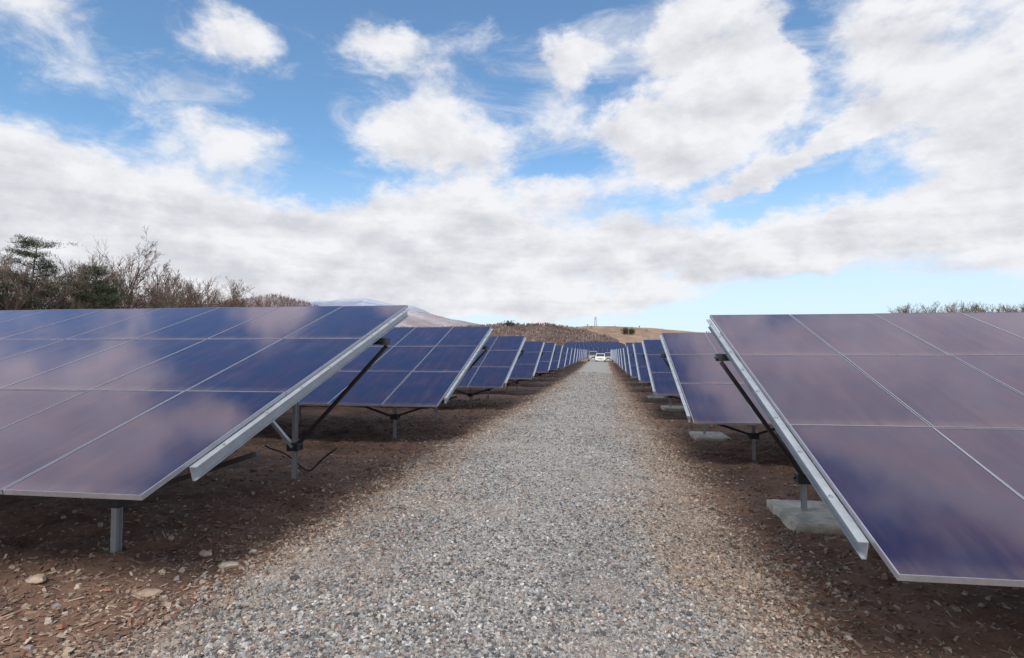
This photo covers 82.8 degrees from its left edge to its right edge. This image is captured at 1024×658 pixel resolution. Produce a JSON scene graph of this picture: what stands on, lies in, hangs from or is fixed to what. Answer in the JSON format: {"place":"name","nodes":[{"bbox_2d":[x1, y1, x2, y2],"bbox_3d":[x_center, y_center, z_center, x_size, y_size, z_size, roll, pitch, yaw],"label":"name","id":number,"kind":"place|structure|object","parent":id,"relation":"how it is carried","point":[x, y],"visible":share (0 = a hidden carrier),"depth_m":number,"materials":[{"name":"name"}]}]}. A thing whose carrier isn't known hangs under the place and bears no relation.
{"place":"outdoors","nodes":[
{"label":"outdoors","id":0,"kind":"place"},
{"bbox_2d":[146,296,311,307],"bbox_3d":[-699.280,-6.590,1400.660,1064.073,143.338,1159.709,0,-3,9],"label":"hill","id":1,"kind":"structure","parent":0,"point":[264,299],"depth_m":1329.63,"materials":[{"name":"brown plant"}]},
{"bbox_2d":[220,293,319,306],"bbox_3d":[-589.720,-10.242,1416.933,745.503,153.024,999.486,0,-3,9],"label":"woodland","id":2,"kind":"object","parent":1,"relation":"on","point":[284,297],"visible":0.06,"depth_m":1357.62,"materials":[{"name":"brown plant"}]},
{"bbox_2d":[306,298,430,313],"bbox_3d":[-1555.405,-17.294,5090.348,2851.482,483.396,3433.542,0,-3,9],"label":"mountain","id":3,"kind":"structure","parent":0,"point":[357,302],"depth_m":4799.58,"materials":[{"name":"grey stone"}]},
{"bbox_2d":[387,309,480,326],"bbox_3d":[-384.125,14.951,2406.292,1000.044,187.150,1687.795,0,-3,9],"label":"mountain","id":4,"kind":"structure","parent":0,"point":[415,318],"depth_m":2129.35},
{"bbox_2d":[0,360,1023,657],"bbox_3d":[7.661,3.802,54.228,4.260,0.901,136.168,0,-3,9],"label":"gravel road","id":5,"kind":"structure","parent":0,"point":[600,366],"depth_m":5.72,"materials":[{"name":"grey gravel"}]},
{"bbox_2d":[290,575,299,580],"bbox_3d":[-1.521,1.747,4.069,0.071,0.044,0.048,5,0,-2],"label":"stone","id":6,"kind":"object","parent":5,"relation":"on","point":[295,577],"visible":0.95,"depth_m":4.06,"materials":[{"name":"grey stone"}]},
{"bbox_2d":[588,351,597,360],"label":"parked van","id":7,"kind":"object","parent":5,"relation":"on","point":[591,354],"visible":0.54,"depth_m":109.91,"materials":[{"name":"silver metal"}]},
{"bbox_2d":[594,354,605,361],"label":"parked car","id":8,"kind":"object","parent":5,"relation":"on","point":[600,356],"visible":1,"depth_m":102.18,"materials":[{"name":"white paint"}]},
{"bbox_2d":[605,353,612,361],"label":"parked van","id":9,"kind":"object","parent":5,"relation":"on","point":[608,357],"visible":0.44,"depth_m":110.51,"materials":[{"name":"silver metal"}]},
{"bbox_2d":[0,355,1023,657],"bbox_3d":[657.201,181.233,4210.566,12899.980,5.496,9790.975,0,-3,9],"label":"ground","id":10,"kind":"structure","parent":0,"point":[924,623],"depth_m":5.58,"materials":[{"name":"soil"}]},
{"bbox_2d":[0,245,31,292],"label":"bare tree","id":11,"kind":"object","parent":10,"relation":"on","point":[2,257],"visible":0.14,"depth_m":47.23,"materials":[{"name":"brown plant"}]},
{"bbox_2d":[0,263,36,309],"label":"pine tree","id":12,"kind":"object","parent":10,"relation":"on","point":[2,284],"visible":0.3,"depth_m":36.24,"materials":[{"name":"green plant"}]},
{"bbox_2d":[0,252,38,309],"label":"bare tree","id":13,"kind":"object","parent":10,"relation":"on","point":[2,271],"visible":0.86,"depth_m":36.15,"materials":[{"name":"brown plant"}]},
{"bbox_2d":[6,267,32,292],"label":"bare tree","id":14,"kind":"object","parent":10,"relation":"on","point":[19,274],"visible":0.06,"depth_m":44.15,"materials":[{"name":"brown plant"}]},
{"bbox_2d":[0,261,43,309],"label":"bare tree","id":15,"kind":"object","parent":10,"relation":"on","point":[2,289],"visible":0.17,"depth_m":37.46,"materials":[{"name":"brown plant"}]},
{"bbox_2d":[0,261,49,309],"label":"bare tree","id":16,"kind":"object","parent":10,"relation":"on","point":[21,282],"visible":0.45,"depth_m":37.87,"materials":[{"name":"brown plant"}]},
{"bbox_2d":[25,574,45,583],"bbox_3d":[-3.341,1.754,4.077,0.140,0.050,0.104,4,2,20],"label":"stone","id":17,"kind":"object","parent":10,"relation":"on","point":[37,578],"visible":1,"depth_m":4.05,"materials":[{"name":"beige stone"}]},
{"bbox_2d":[22,272,49,309],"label":"bare tree","id":18,"kind":"object","parent":10,"relation":"on","point":[39,290],"visible":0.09,"depth_m":42.70,"materials":[{"name":"brown plant"}]},
{"bbox_2d":[20,263,59,309],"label":"bare tree","id":19,"kind":"object","parent":10,"relation":"on","point":[45,290],"visible":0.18,"depth_m":41.18,"materials":[{"name":"brown plant"}]},
{"bbox_2d":[0,234,82,309],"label":"pine tree","id":20,"kind":"object","parent":10,"relation":"on","point":[43,260],"visible":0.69,"depth_m":38.85,"materials":[{"name":"green plant"}]},
{"bbox_2d":[16,268,67,305],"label":"bare tree","id":21,"kind":"object","parent":10,"relation":"on","point":[37,285],"visible":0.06,"depth_m":44.49,"materials":[{"name":"brown plant"}]},
{"bbox_2d":[33,276,78,308],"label":"bare tree","id":22,"kind":"object","parent":10,"relation":"on","point":[55,292],"visible":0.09,"depth_m":43.80,"materials":[{"name":"brown plant"}]},
{"bbox_2d":[38,270,73,307],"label":"bare tree","id":23,"kind":"object","parent":10,"relation":"on","point":[54,292],"visible":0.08,"depth_m":48.33,"materials":[{"name":"brown plant"}]},
{"bbox_2d":[48,278,75,302],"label":"bare tree","id":24,"kind":"object","parent":10,"relation":"on","point":[62,288],"visible":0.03,"depth_m":48.12,"materials":[{"name":"brown plant"}]},
{"bbox_2d":[28,251,99,309],"bbox_3d":[-30.889,-0.781,39.802,4.362,8.854,3.676,1,-3,-24],"label":"bare tree","id":25,"kind":"object","parent":10,"relation":"on","point":[74,277],"visible":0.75,"depth_m":39.83,"materials":[{"name":"brown plant"}]},
{"bbox_2d":[32,264,123,309],"bbox_3d":[-31.544,-0.546,42.159,6.580,8.587,6.525,-2,-3,43],"label":"pine tree","id":26,"kind":"object","parent":10,"relation":"on","point":[96,271],"visible":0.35,"depth_m":42.37,"materials":[{"name":"green plant"}]},
{"bbox_2d":[48,252,122,305],"bbox_3d":[-35.532,-1.403,48.078,5.882,10.853,5.273,2,-3,-32],"label":"bare tree","id":27,"kind":"object","parent":10,"relation":"on","point":[96,263],"visible":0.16,"depth_m":48.52,"materials":[{"name":"brown plant"}]},
{"bbox_2d":[66,292,121,308],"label":"bare tree","id":28,"kind":"object","parent":10,"relation":"on","point":[106,307],"visible":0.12,"depth_m":42.22,"materials":[{"name":"brown plant"}]},
{"bbox_2d":[57,280,136,308],"bbox_3d":[-30.483,0.075,42.541,6.134,7.365,7.269,-1,-3,29],"label":"pine tree","id":29,"kind":"object","parent":10,"relation":"on","point":[112,299],"visible":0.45,"depth_m":42.13,"materials":[{"name":"green plant"}]},
{"bbox_2d":[76,262,133,307],"bbox_3d":[-33.454,-0.826,47.389,5.077,9.664,3.969,0,-2,-7],"label":"bare tree","id":30,"kind":"object","parent":10,"relation":"on","point":[116,281],"visible":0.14,"depth_m":47.88,"materials":[{"name":"brown plant"}]},
{"bbox_2d":[72,225,163,308],"bbox_3d":[-31.931,-2.346,46.274,6.262,12.431,5.992,1,-3,-14],"label":"bare tree","id":31,"kind":"object","parent":10,"relation":"on","point":[128,303],"visible":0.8,"depth_m":47.08,"materials":[{"name":"brown plant"}]},
{"bbox_2d":[107,270,138,308],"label":"bare tree","id":32,"kind":"object","parent":10,"relation":"on","point":[120,289],"visible":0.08,"depth_m":51.19,"materials":[{"name":"brown plant"}]},
{"bbox_2d":[125,276,149,308],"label":"bare tree","id":33,"kind":"object","parent":10,"relation":"on","point":[141,290],"visible":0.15,"depth_m":58.48,"materials":[{"name":"brown plant"}]},
{"bbox_2d":[131,588,162,597],"bbox_3d":[-2.421,1.753,3.852,0.185,0.046,0.124,6,-1,-19],"label":"stone","id":34,"kind":"object","parent":10,"relation":"on","point":[148,593],"visible":0.97,"depth_m":3.83,"materials":[{"name":"beige stone"}]},
{"bbox_2d":[126,279,171,308],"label":"bare tree","id":35,"kind":"object","parent":10,"relation":"on","point":[149,304],"visible":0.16,"depth_m":53.16,"materials":[{"name":"brown plant"}]},
{"bbox_2d":[133,259,172,308],"bbox_3d":[-30.291,-1.028,49.376,4.568,10.185,3.268,-2,-3,38],"label":"bare tree","id":36,"kind":"object","parent":10,"relation":"on","point":[154,295],"visible":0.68,"depth_m":49.38,"materials":[{"name":"brown plant"}]},
{"bbox_2d":[135,268,180,307],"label":"bare tree","id":37,"kind":"object","parent":10,"relation":"on","point":[164,290],"visible":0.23,"depth_m":52.89,"materials":[{"name":"brown plant"}]},
{"bbox_2d":[132,267,191,308],"bbox_3d":[-29.325,-0.621,48.689,4.866,9.264,3.804,0,-3,9],"label":"bare tree","id":38,"kind":"object","parent":10,"relation":"on","point":[169,288],"visible":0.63,"depth_m":48.83,"materials":[{"name":"brown plant"}]},
{"bbox_2d":[158,270,193,304],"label":"bare tree","id":39,"kind":"object","parent":10,"relation":"on","point":[179,289],"visible":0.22,"depth_m":55.78,"materials":[{"name":"brown plant"}]},
{"bbox_2d":[161,289,193,307],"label":"bare tree","id":40,"kind":"object","parent":10,"relation":"on","point":[179,298],"visible":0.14,"depth_m":54.69,"materials":[{"name":"brown plant"}]},
{"bbox_2d":[167,280,209,307],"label":"bare tree","id":41,"kind":"object","parent":10,"relation":"on","point":[186,295],"visible":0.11,"depth_m":58.52,"materials":[{"name":"brown plant"}]},
{"bbox_2d":[174,282,205,307],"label":"bare tree","id":42,"kind":"object","parent":10,"relation":"on","point":[180,303],"visible":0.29,"depth_m":51.93,"materials":[{"name":"brown plant"}]},
{"bbox_2d":[178,281,208,307],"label":"bare tree","id":43,"kind":"object","parent":10,"relation":"on","point":[194,296],"visible":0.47,"depth_m":51.23,"materials":[{"name":"brown plant"}]},
{"bbox_2d":[0,305,409,552],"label":"solar array","id":44,"kind":"object","parent":10,"relation":"on","point":[116,411],"visible":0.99,"depth_m":5.64,"materials":[{"name":"blue glass"}]},
{"bbox_2d":[265,445,336,470],"bbox_3d":[-2.642,1.646,7.401,1.074,0.346,0.219,-1,-3,18],"label":"power cable","id":45,"kind":"object","parent":44,"relation":"attached to","point":[298,463],"visible":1,"depth_m":7.47,"materials":[{"name":"black rubber"}]},
{"bbox_2d":[199,550,211,556],"bbox_3d":[-2.496,1.834,4.726,0.092,0.066,0.073,-1,-3,29],"label":"stone","id":46,"kind":"object","parent":10,"relation":"on","point":[203,553],"visible":0.98,"depth_m":4.71,"materials":[{"name":"grey stone"}]},
{"bbox_2d":[182,275,229,307],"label":"bare tree","id":47,"kind":"object","parent":10,"relation":"on","point":[205,295],"visible":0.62,"depth_m":53.36,"materials":[{"name":"brown plant"}]},
{"bbox_2d":[200,291,225,307],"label":"bare tree","id":48,"kind":"object","parent":10,"relation":"on","point":[210,301],"visible":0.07,"depth_m":62.22,"materials":[{"name":"brown plant"}]},
{"bbox_2d":[208,290,224,306],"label":"bare tree","id":49,"kind":"object","parent":10,"relation":"on","point":[213,298],"visible":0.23,"depth_m":60.27,"materials":[{"name":"brown plant"}]},
{"bbox_2d":[196,300,248,307],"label":"bare tree","id":50,"kind":"object","parent":10,"relation":"on","point":[226,304],"visible":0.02,"depth_m":56.32,"materials":[{"name":"brown plant"}]},
{"bbox_2d":[218,561,238,568],"bbox_3d":[-2.160,1.802,4.433,0.159,0.049,0.099,1,-3,-18],"label":"stone","id":51,"kind":"object","parent":10,"relation":"on","point":[229,564],"visible":0.91,"depth_m":4.40,"materials":[{"name":"beige stone"}]},
{"bbox_2d":[208,276,254,306],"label":"bare tree","id":52,"kind":"object","parent":10,"relation":"on","point":[233,291],"visible":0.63,"depth_m":55.70,"materials":[{"name":"brown plant"}]},
{"bbox_2d":[224,296,248,306],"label":"bare tree","id":53,"kind":"object","parent":10,"relation":"on","point":[244,305],"visible":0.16,"depth_m":57.21,"materials":[{"name":"brown plant"}]},
{"bbox_2d":[221,279,253,306],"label":"bare tree","id":54,"kind":"object","parent":10,"relation":"on","point":[236,292],"visible":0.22,"depth_m":59.03,"materials":[{"name":"brown plant"}]},
{"bbox_2d":[250,292,273,306],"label":"bare tree","id":55,"kind":"object","parent":10,"relation":"on","point":[258,303],"visible":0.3,"depth_m":66.62,"materials":[{"name":"brown plant"}]},
{"bbox_2d":[275,292,293,306],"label":"bare tree","id":56,"kind":"object","parent":10,"relation":"on","point":[280,298],"visible":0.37,"depth_m":68.87,"materials":[{"name":"brown plant"}]},
{"bbox_2d":[274,326,492,438],"bbox_3d":[-7.844,1.218,13.460,14.304,2.700,4.919,0,-3,9],"label":"solar array","id":57,"kind":"object","parent":10,"relation":"on","point":[421,367],"visible":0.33,"depth_m":11.78,"materials":[{"name":"blue glass"}]},
{"bbox_2d":[454,336,525,407],"bbox_3d":[-6.847,1.544,19.844,14.304,2.703,4.919,0,-3,9],"label":"solar array","id":58,"kind":"object","parent":10,"relation":"on","point":[489,370],"visible":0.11,"depth_m":18.25,"materials":[{"name":"blue glass"}]},
{"bbox_2d":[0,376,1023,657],"bbox_3d":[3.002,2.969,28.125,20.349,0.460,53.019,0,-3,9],"label":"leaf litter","id":59,"kind":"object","parent":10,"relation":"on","point":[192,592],"visible":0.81,"depth_m":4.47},
{"bbox_2d":[504,341,544,393],"bbox_3d":[-5.790,1.887,26.604,14.304,2.722,4.919,0,-3,9],"label":"solar array","id":60,"kind":"object","parent":10,"relation":"on","point":[526,363],"visible":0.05,"depth_m":25.24,"materials":[{"name":"blue glass"}]},
{"bbox_2d":[526,343,555,385],"bbox_3d":[-4.757,2.145,33.218,14.304,2.768,4.919,0,-3,9],"label":"solar array","id":61,"kind":"object","parent":10,"relation":"on","point":[545,360],"visible":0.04,"depth_m":31.82,"materials":[{"name":"blue glass"}]},
{"bbox_2d":[535,345,562,380],"bbox_3d":[-3.801,2.434,39.338,14.304,2.735,4.919,0,-3,9],"label":"solar array","id":62,"kind":"object","parent":10,"relation":"on","point":[556,357],"visible":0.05,"depth_m":37.91,"materials":[{"name":"blue glass"}]},
{"bbox_2d":[549,347,567,376],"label":"solar array","id":63,"kind":"object","parent":10,"relation":"on","point":[562,362],"visible":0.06,"depth_m":44.31,"materials":[{"name":"blue glass"}]},
{"bbox_2d":[558,347,572,372],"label":"solar array","id":64,"kind":"object","parent":10,"relation":"on","point":[568,358],"visible":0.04,"depth_m":51.00,"materials":[{"name":"blue glass"}]},
{"bbox_2d":[561,348,575,371],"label":"solar array","id":65,"kind":"object","parent":10,"relation":"on","point":[572,356],"visible":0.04,"depth_m":57.15,"materials":[{"name":"blue glass"}]},
{"bbox_2d":[565,348,577,369],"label":"solar array","id":66,"kind":"object","parent":10,"relation":"on","point":[576,355],"visible":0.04,"depth_m":63.34,"materials":[{"name":"blue glass"}]},
{"bbox_2d":[570,349,579,366],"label":"solar array","id":67,"kind":"object","parent":10,"relation":"on","point":[578,356],"visible":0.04,"depth_m":70.14,"materials":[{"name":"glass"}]},
{"bbox_2d":[566,342,618,342],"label":"solar array","id":68,"kind":"object","parent":10,"relation":"on","point":[592,342],"visible":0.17,"depth_m":179.17,"materials":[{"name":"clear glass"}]},
{"bbox_2d":[564,345,622,346],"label":"solar array","id":69,"kind":"object","parent":10,"relation":"on","point":[593,345],"visible":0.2,"depth_m":149.24,"materials":[{"name":"blue glass"}]},
{"bbox_2d":[565,343,622,343],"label":"solar array","id":70,"kind":"object","parent":10,"relation":"on","point":[593,343],"visible":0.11,"depth_m":164.51,"materials":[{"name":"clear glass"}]},
{"bbox_2d":[563,346,625,347],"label":"solar array","id":71,"kind":"object","parent":10,"relation":"on","point":[594,346],"visible":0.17,"depth_m":141.75,"materials":[{"name":"blue glass"}]},
{"bbox_2d":[565,344,624,345],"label":"solar array","id":72,"kind":"object","parent":10,"relation":"on","point":[595,344],"visible":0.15,"depth_m":156.73,"materials":[{"name":"blue glass"}]},
{"bbox_2d":[572,347,623,350],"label":"solar array","id":73,"kind":"object","parent":10,"relation":"on","point":[597,347],"visible":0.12,"depth_m":134.17,"materials":[{"name":"blue glass"}]},
{"bbox_2d":[578,348,618,354],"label":"solar array","id":74,"kind":"object","parent":10,"relation":"on","point":[602,350],"visible":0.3,"depth_m":125.80,"materials":[{"name":"blue glass"}]},
{"bbox_2d":[616,349,619,365],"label":"solar array","id":75,"kind":"object","parent":10,"relation":"on","point":[618,359],"visible":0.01,"depth_m":55.55,"materials":[{"name":"silver glass"}]},
{"bbox_2d":[617,348,628,375],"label":"solar array","id":76,"kind":"object","parent":10,"relation":"on","point":[620,364],"visible":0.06,"depth_m":49.48,"materials":[{"name":"silver glass"}]},
{"bbox_2d":[620,348,638,380],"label":"solar array","id":77,"kind":"object","parent":10,"relation":"on","point":[622,359],"visible":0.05,"depth_m":42.98,"materials":[{"name":"silver glass"}]},
{"bbox_2d":[622,347,645,385],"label":"solar array","id":78,"kind":"object","parent":10,"relation":"on","point":[626,361],"visible":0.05,"depth_m":36.79,"materials":[{"name":"blue glass"}]},
{"bbox_2d":[626,346,643,388],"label":"solar array","id":79,"kind":"object","parent":10,"relation":"on","point":[632,364],"visible":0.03,"depth_m":30.32,"materials":[{"name":"blue glass"}]},
{"bbox_2d":[632,342,669,401],"bbox_3d":[12.150,1.866,23.093,14.308,2.824,4.919,0,-3,9],"label":"solar array","id":80,"kind":"object","parent":10,"relation":"on","point":[643,373],"visible":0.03,"depth_m":24.00,"materials":[{"name":"blue glass"}]},
{"bbox_2d":[641,340,685,411],"bbox_3d":[11.184,1.581,16.905,14.308,2.732,4.919,0,-3,9],"label":"solar array","id":81,"kind":"object","parent":10,"relation":"on","point":[663,381],"visible":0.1,"depth_m":17.57,"materials":[{"name":"blue glass"}]},
{"bbox_2d":[659,333,786,460],"bbox_3d":[10.181,1.289,10.489,14.308,2.718,4.919,0,-3,9],"label":"solar array","id":82,"kind":"object","parent":10,"relation":"on","point":[712,394],"visible":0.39,"depth_m":10.73,"materials":[{"name":"blue glass"}]},
{"bbox_2d":[706,312,1023,586],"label":"solar array","id":83,"kind":"object","parent":10,"relation":"on","point":[907,430],"visible":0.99,"depth_m":4.50,"materials":[{"name":"blue glass"}]},
{"bbox_2d":[895,303,908,312],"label":"bare tree","id":84,"kind":"object","parent":10,"relation":"on","point":[903,309],"visible":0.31,"depth_m":99.95,"materials":[{"name":"brown plant"}]},
{"bbox_2d":[898,302,917,312],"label":"bare tree","id":85,"kind":"object","parent":10,"relation":"on","point":[908,309],"visible":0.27,"depth_m":99.68,"materials":[{"name":"brown plant"}]},
{"bbox_2d":[928,301,948,312],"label":"bare tree","id":86,"kind":"object","parent":10,"relation":"on","point":[933,310],"visible":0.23,"depth_m":97.13,"materials":[{"name":"brown plant"}]},
{"bbox_2d":[941,302,962,312],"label":"bare tree","id":87,"kind":"object","parent":10,"relation":"on","point":[952,308],"visible":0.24,"depth_m":98.38,"materials":[{"name":"brown plant"}]},
{"bbox_2d":[948,303,968,312],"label":"bare tree","id":88,"kind":"object","parent":10,"relation":"on","point":[961,309],"visible":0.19,"depth_m":98.56,"materials":[{"name":"brown plant"}]},
{"bbox_2d":[955,302,966,312],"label":"bare tree","id":89,"kind":"object","parent":10,"relation":"on","point":[962,306],"visible":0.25,"depth_m":101.30,"materials":[{"name":"brown plant"}]},
{"bbox_2d":[968,302,980,312],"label":"bare tree","id":90,"kind":"object","parent":10,"relation":"on","point":[975,308],"visible":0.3,"depth_m":98.49,"materials":[{"name":"brown plant"}]},
{"bbox_2d":[975,303,989,312],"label":"bare tree","id":91,"kind":"object","parent":10,"relation":"on","point":[983,309],"visible":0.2,"depth_m":96.93,"materials":[{"name":"brown plant"}]},
{"bbox_2d":[0,0,1023,332],"label":"sky","id":92,"kind":"structure","parent":0,"point":[660,164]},
{"bbox_2d":[488,325,607,344],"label":"hill","id":93,"kind":"structure","parent":0,"point":[542,327],"depth_m":383.93,"materials":[{"name":"brown plant"}]},
{"bbox_2d":[400,321,618,345],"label":"woodland","id":94,"kind":"object","parent":93,"relation":"on","point":[589,338],"visible":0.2,"depth_m":388.95,"materials":[{"name":"brown plant"}]},
{"bbox_2d":[501,320,517,326],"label":"tree","id":95,"kind":"object","parent":93,"relation":"on","point":[510,324],"visible":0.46,"depth_m":405.86,"materials":[{"name":"green plant"}]},
{"bbox_2d":[574,326,704,345],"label":"hill","id":96,"kind":"structure","parent":0,"point":[640,334],"depth_m":492.87,"materials":[{"name":"beige soil"}]},
{"bbox_2d":[620,327,628,333],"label":"tree","id":97,"kind":"object","parent":96,"relation":"on","point":[624,330],"visible":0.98,"depth_m":482.57,"materials":[{"name":"green plant"}]},
{"bbox_2d":[627,328,635,334],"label":"tree","id":98,"kind":"object","parent":96,"relation":"on","point":[631,330],"visible":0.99,"depth_m":482.00,"materials":[{"name":"green plant"}]}
]}

